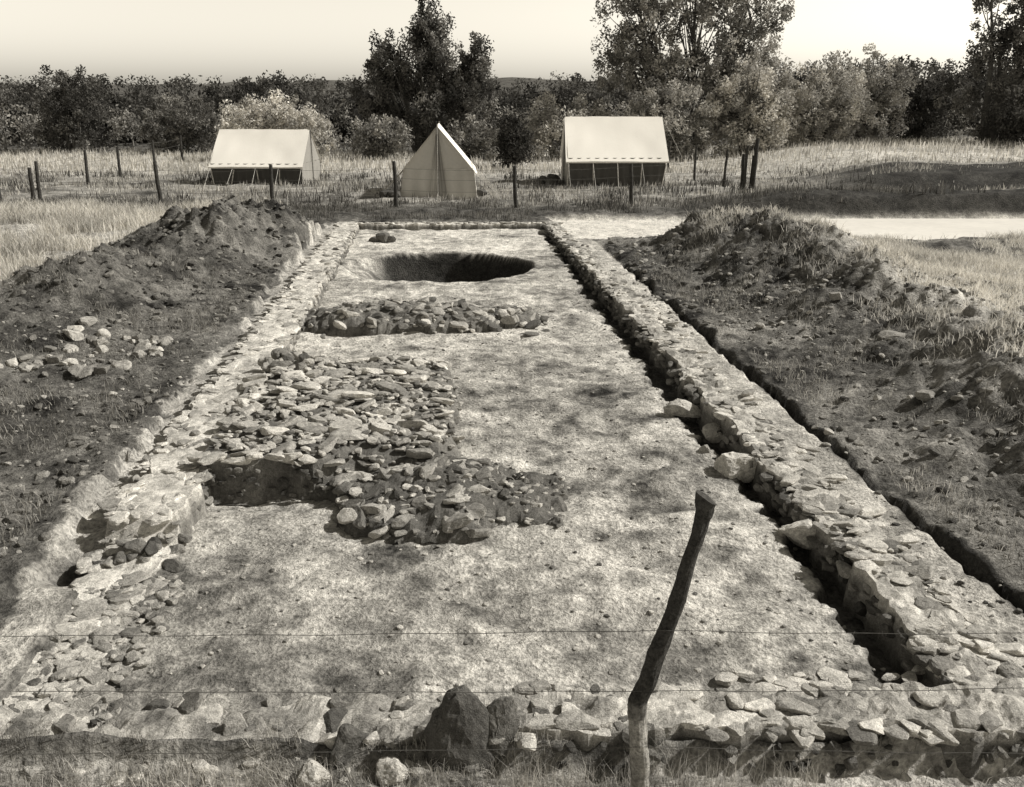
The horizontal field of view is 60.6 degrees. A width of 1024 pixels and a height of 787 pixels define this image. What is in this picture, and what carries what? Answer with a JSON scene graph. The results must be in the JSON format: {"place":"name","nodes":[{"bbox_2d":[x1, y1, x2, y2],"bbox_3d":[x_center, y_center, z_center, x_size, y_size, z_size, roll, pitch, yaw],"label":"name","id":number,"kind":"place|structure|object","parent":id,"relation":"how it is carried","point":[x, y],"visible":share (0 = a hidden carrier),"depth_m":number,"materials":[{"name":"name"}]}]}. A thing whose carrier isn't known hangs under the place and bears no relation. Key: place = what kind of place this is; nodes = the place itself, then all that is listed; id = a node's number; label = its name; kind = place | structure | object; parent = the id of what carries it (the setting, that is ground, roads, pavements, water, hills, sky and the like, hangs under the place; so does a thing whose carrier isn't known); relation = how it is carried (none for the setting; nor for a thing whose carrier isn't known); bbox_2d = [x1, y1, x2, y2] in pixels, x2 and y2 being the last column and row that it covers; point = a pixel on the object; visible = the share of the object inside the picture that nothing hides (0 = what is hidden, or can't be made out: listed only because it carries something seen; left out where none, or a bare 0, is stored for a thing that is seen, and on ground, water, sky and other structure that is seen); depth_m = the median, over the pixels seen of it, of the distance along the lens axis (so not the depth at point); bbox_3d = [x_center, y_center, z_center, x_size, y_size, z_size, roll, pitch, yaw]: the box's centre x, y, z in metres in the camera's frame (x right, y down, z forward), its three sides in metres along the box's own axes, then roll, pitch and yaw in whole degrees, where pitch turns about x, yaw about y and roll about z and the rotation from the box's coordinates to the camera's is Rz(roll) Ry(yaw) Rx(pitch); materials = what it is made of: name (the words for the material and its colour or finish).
{"place":"outdoors","nodes":[
{"label":"outdoors","id":0,"kind":"place"},
{"bbox_2d":[4,77,794,97],"bbox_3d":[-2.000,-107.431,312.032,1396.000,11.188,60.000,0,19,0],"label":"distant hill","id":1,"kind":"structure","parent":0,"point":[506,82],"depth_m":328.57,"materials":[{"name":"grey plant"}]},
{"bbox_2d":[0,0,1020,86],"label":"sky","id":2,"kind":"structure","parent":0,"point":[160,39],"materials":[{"name":"white"}]},
{"bbox_2d":[0,131,1023,786],"bbox_3d":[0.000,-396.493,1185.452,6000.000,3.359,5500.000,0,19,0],"label":"ground","id":3,"kind":"structure","parent":0,"point":[624,589],"depth_m":8.09,"materials":[{"name":"soil"}]},
{"bbox_2d":[26,64,114,152],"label":"bush","id":4,"kind":"object","parent":3,"relation":"on","point":[70,114],"visible":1,"depth_m":52.91,"materials":[{"name":"grey plant"}]},
{"bbox_2d":[0,135,183,202],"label":"wire fence","id":5,"kind":"object","parent":3,"relation":"on","point":[35,164],"visible":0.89,"depth_m":33.49,"materials":[{"name":"grey wood"}]},
{"bbox_2d":[138,92,219,153],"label":"bush","id":6,"kind":"object","parent":3,"relation":"on","point":[190,135],"visible":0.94,"depth_m":52.24,"materials":[{"name":"grey plant"}]},
{"bbox_2d":[0,221,359,738],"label":"stone wall","id":7,"kind":"structure","parent":3,"relation":"on","point":[156,514],"depth_m":6.67,"materials":[{"name":"grey stone"}]},
{"bbox_2d":[189,128,346,186],"bbox_3d":[-9.800,-9.457,35.014,6.559,2.230,4.896,1,19,2],"label":"ridge tent","id":8,"kind":"object","parent":3,"relation":"on","point":[241,154],"visible":0.84,"depth_m":34.05,"materials":[{"name":"fabric"}]},
{"bbox_2d":[214,89,339,155],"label":"bush","id":9,"kind":"object","parent":3,"relation":"on","point":[253,115],"visible":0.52,"depth_m":45.98,"materials":[{"name":"grey plant"}]},
{"bbox_2d":[296,760,331,786],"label":"boulder","id":10,"kind":"object","parent":3,"relation":"on","point":[312,769],"visible":0.87,"depth_m":4.43,"materials":[{"name":"grey stone"}]},
{"bbox_2d":[187,348,567,544],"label":"stone platform","id":11,"kind":"structure","parent":3,"relation":"on","point":[369,446],"depth_m":7.84,"materials":[{"name":"grey stone"}]},
{"bbox_2d":[347,114,414,159],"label":"bush","id":12,"kind":"object","parent":3,"relation":"on","point":[384,139],"visible":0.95,"depth_m":47.74,"materials":[{"name":"grey plant"}]},
{"bbox_2d":[369,232,395,242],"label":"rubble stones","id":13,"kind":"object","parent":3,"relation":"on","point":[382,237],"visible":1,"depth_m":21.21,"materials":[{"name":"grey stone"}]},
{"bbox_2d":[27,154,744,207],"bbox_3d":[-3.391,-6.480,27.151,22.532,1.601,1.558,-2,19,-6],"label":"wire fence","id":14,"kind":"object","parent":3,"relation":"on","point":[160,192],"visible":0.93,"depth_m":26.68,"materials":[{"name":"brown wood"}]},
{"bbox_2d":[376,757,409,786],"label":"boulder","id":15,"kind":"object","parent":3,"relation":"on","point":[390,769],"visible":0.9,"depth_m":4.45,"materials":[{"name":"grey stone"}]},
{"bbox_2d":[347,0,498,152],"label":"tall tree","id":16,"kind":"object","parent":3,"relation":"on","point":[433,58],"visible":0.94,"depth_m":51.16,"materials":[{"name":"grey plant"}]},
{"bbox_2d":[301,296,555,338],"bbox_3d":[-1.300,-1.252,13.666,4.200,0.443,2.103,0,19,0],"label":"rubble spread","id":17,"kind":"object","parent":3,"relation":"on","point":[390,315],"visible":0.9,"depth_m":13.13,"materials":[{"name":"grey stone"}]},
{"bbox_2d":[375,121,501,198],"bbox_3d":[-2.552,-8.126,30.607,4.296,2.566,6.210,-1,19,-3],"label":"ridge tent","id":18,"kind":"object","parent":3,"relation":"on","point":[440,156],"visible":0.88,"depth_m":29.20,"materials":[{"name":"fabric"}]},
{"bbox_2d":[339,221,563,230],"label":"stone wall","id":19,"kind":"structure","parent":3,"relation":"on","point":[413,226],"depth_m":23.34,"materials":[{"name":"grey stone"}]},
{"bbox_2d":[423,685,495,771],"bbox_3d":[-0.251,1.802,4.603,0.480,0.631,0.214,0,19,0],"label":"pointed boulder","id":20,"kind":"object","parent":3,"relation":"on","point":[457,721],"visible":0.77,"depth_m":4.52,"materials":[{"name":"grey stone"}]},
{"bbox_2d":[379,174,559,197],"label":"camp bundles","id":21,"kind":"object","parent":3,"relation":"on","point":[549,179],"visible":0.71,"depth_m":29.98,"materials":[{"name":"black fabric"}]},
{"bbox_2d":[446,113,501,160],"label":"bush","id":22,"kind":"object","parent":3,"relation":"on","point":[477,141],"visible":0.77,"depth_m":46.76,"materials":[{"name":"grey plant"}]},
{"bbox_2d":[486,696,519,761],"bbox_3d":[-0.028,1.791,4.644,0.253,0.413,0.146,-13,23,-34],"label":"boulder","id":23,"kind":"object","parent":3,"relation":"on","point":[503,718],"visible":0.66,"depth_m":4.58,"materials":[{"name":"grey stone"}]},
{"bbox_2d":[0,53,1021,151],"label":"distant trees","id":24,"kind":"object","parent":3,"relation":"on","point":[122,123],"visible":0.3,"depth_m":62.74,"materials":[{"name":"grey plant"}]},
{"bbox_2d":[0,665,1023,786],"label":"stone wall","id":25,"kind":"structure","parent":3,"relation":"on","point":[972,718],"depth_m":4.74,"materials":[{"name":"grey stone"}]},
{"bbox_2d":[94,724,128,736],"bbox_3d":[-2.160,1.873,4.687,0.212,0.183,0.183,0,19,0],"label":"boulder","id":26,"kind":"object","parent":25,"relation":"on","point":[109,729],"visible":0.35,"depth_m":4.69,"materials":[{"name":"grey stone"}]},
{"bbox_2d":[328,723,368,767],"bbox_3d":[-0.864,1.851,4.632,0.256,0.251,0.130,-13,23,-35],"label":"boulder","id":27,"kind":"object","parent":25,"relation":"on","point":[349,737],"visible":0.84,"depth_m":4.57,"materials":[{"name":"grey stone"}]},
{"bbox_2d":[0,490,1023,786],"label":"barbed wire fence","id":28,"kind":"object","parent":3,"relation":"on","point":[646,682],"visible":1,"depth_m":4.09,"materials":[{"name":"grey wood"}]},
{"bbox_2d":[486,108,537,167],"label":"bush","id":29,"kind":"object","parent":3,"relation":"on","point":[513,144],"visible":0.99,"depth_m":41.79,"materials":[{"name":"black plant"}]},
{"bbox_2d":[0,194,1023,698],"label":"loose stones","id":30,"kind":"object","parent":3,"relation":"on","point":[74,368],"visible":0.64,"depth_m":11.04,"materials":[{"name":"grey stone"}]},
{"bbox_2d":[524,89,618,157],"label":"bush","id":31,"kind":"object","parent":3,"relation":"on","point":[552,122],"visible":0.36,"depth_m":47.24,"materials":[{"name":"grey plant"}]},
{"bbox_2d":[528,115,693,187],"bbox_3d":[3.950,-9.555,34.559,6.710,2.730,5.096,0,19,-1],"label":"ridge tent","id":32,"kind":"object","parent":3,"relation":"on","point":[591,146],"visible":0.88,"depth_m":33.44,"materials":[{"name":"fabric"}]},
{"bbox_2d":[615,73,714,160],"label":"bush","id":33,"kind":"object","parent":3,"relation":"on","point":[677,121],"visible":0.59,"depth_m":45.38,"materials":[{"name":"grey plant"}]},
{"bbox_2d":[663,398,700,417],"bbox_3d":[1.891,0.159,9.662,0.424,0.190,0.226,6,19,17],"label":"boulder","id":34,"kind":"object","parent":3,"relation":"on","point":[680,407],"visible":1,"depth_m":9.60,"materials":[{"name":"grey stone"}]},
{"bbox_2d":[590,0,795,155],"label":"tall tree","id":35,"kind":"object","parent":3,"relation":"on","point":[646,57],"visible":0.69,"depth_m":47.77,"materials":[{"name":"grey plant"}]},
{"bbox_2d":[699,445,710,452],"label":"boulder","id":36,"kind":"object","parent":3,"relation":"on","point":[704,448],"visible":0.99,"depth_m":8.59,"materials":[{"name":"grey stone"}]},
{"bbox_2d":[667,142,753,188],"bbox_3d":[7.445,-9.392,35.842,0.442,1.528,14.272,-2,19,-5],"label":"wire fence","id":37,"kind":"object","parent":3,"relation":"on","point":[725,167],"visible":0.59,"depth_m":33.95,"materials":[{"name":"brown wood"}]},
{"bbox_2d":[701,423,721,442],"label":"boulder","id":38,"kind":"object","parent":3,"relation":"on","point":[710,433],"visible":0.93,"depth_m":8.94,"materials":[{"name":"grey stone"}]},
{"bbox_2d":[714,451,756,482],"bbox_3d":[2.105,0.694,8.169,0.407,0.279,0.260,-4,19,-11],"label":"boulder","id":39,"kind":"object","parent":3,"relation":"on","point":[731,465],"visible":0.86,"depth_m":8.07,"materials":[{"name":"grey stone"}]},
{"bbox_2d":[697,54,797,155],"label":"bush","id":40,"kind":"object","parent":3,"relation":"on","point":[744,116],"visible":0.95,"depth_m":46.17,"materials":[{"name":"grey plant"}]},
{"bbox_2d":[742,138,759,191],"bbox_3d":[7.823,-7.418,28.739,0.440,1.853,0.149,0,19,0],"label":"gate post","id":41,"kind":"object","parent":3,"relation":"on","point":[754,169],"visible":0.8,"depth_m":28.68,"materials":[{"name":"brown wood"}]},
{"bbox_2d":[543,221,1023,686],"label":"stone wall","id":42,"kind":"structure","parent":3,"relation":"on","point":[864,568],"depth_m":6.89,"materials":[{"name":"grey stone"}]},
{"bbox_2d":[776,519,816,549],"bbox_3d":[2.281,1.103,6.926,0.386,0.261,0.204,7,20,19],"label":"boulder","id":43,"kind":"object","parent":3,"relation":"on","point":[797,533],"visible":0.66,"depth_m":6.85,"materials":[{"name":"grey stone"}]},
{"bbox_2d":[770,51,878,145],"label":"bush","id":44,"kind":"object","parent":3,"relation":"on","point":[816,109],"visible":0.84,"depth_m":47.61,"materials":[{"name":"grey plant"}]},
{"bbox_2d":[813,42,921,142],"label":"bush","id":45,"kind":"object","parent":3,"relation":"on","point":[877,86],"visible":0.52,"depth_m":49.52,"materials":[{"name":"grey plant"}]},
{"bbox_2d":[884,57,963,141],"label":"bush","id":46,"kind":"object","parent":3,"relation":"on","point":[928,89],"visible":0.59,"depth_m":50.76,"materials":[{"name":"grey plant"}]},
{"bbox_2d":[901,626,958,654],"bbox_3d":[2.589,1.581,5.407,0.332,0.284,0.210,0,19,0],"label":"boulder","id":47,"kind":"object","parent":3,"relation":"on","point":[948,639],"visible":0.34,"depth_m":5.34,"materials":[{"name":"grey stone"}]},
{"bbox_2d":[933,0,1023,143],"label":"tall tree","id":48,"kind":"object","parent":3,"relation":"on","point":[1002,41],"visible":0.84,"depth_m":46.67,"materials":[{"name":"grey plant"}]},
{"bbox_2d":[994,84,1023,143],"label":"bush","id":49,"kind":"object","parent":3,"relation":"on","point":[1017,128],"visible":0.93,"depth_m":45.11,"materials":[{"name":"black plant"}]},
{"bbox_2d":[0,133,1023,571],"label":"dry grass","id":50,"kind":"structure","parent":0,"point":[66,219],"depth_m":24.28,"materials":[{"name":"grey plant"}]},
{"bbox_2d":[0,711,1023,786],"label":"foreground grass","id":51,"kind":"structure","parent":0,"point":[279,771],"depth_m":4.49,"materials":[{"name":"plant"}]},
{"bbox_2d":[803,219,1023,239],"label":"water","id":52,"kind":"structure","parent":0,"point":[915,229],"depth_m":23.46,"materials":[{"name":"white liquid"}]}
]}

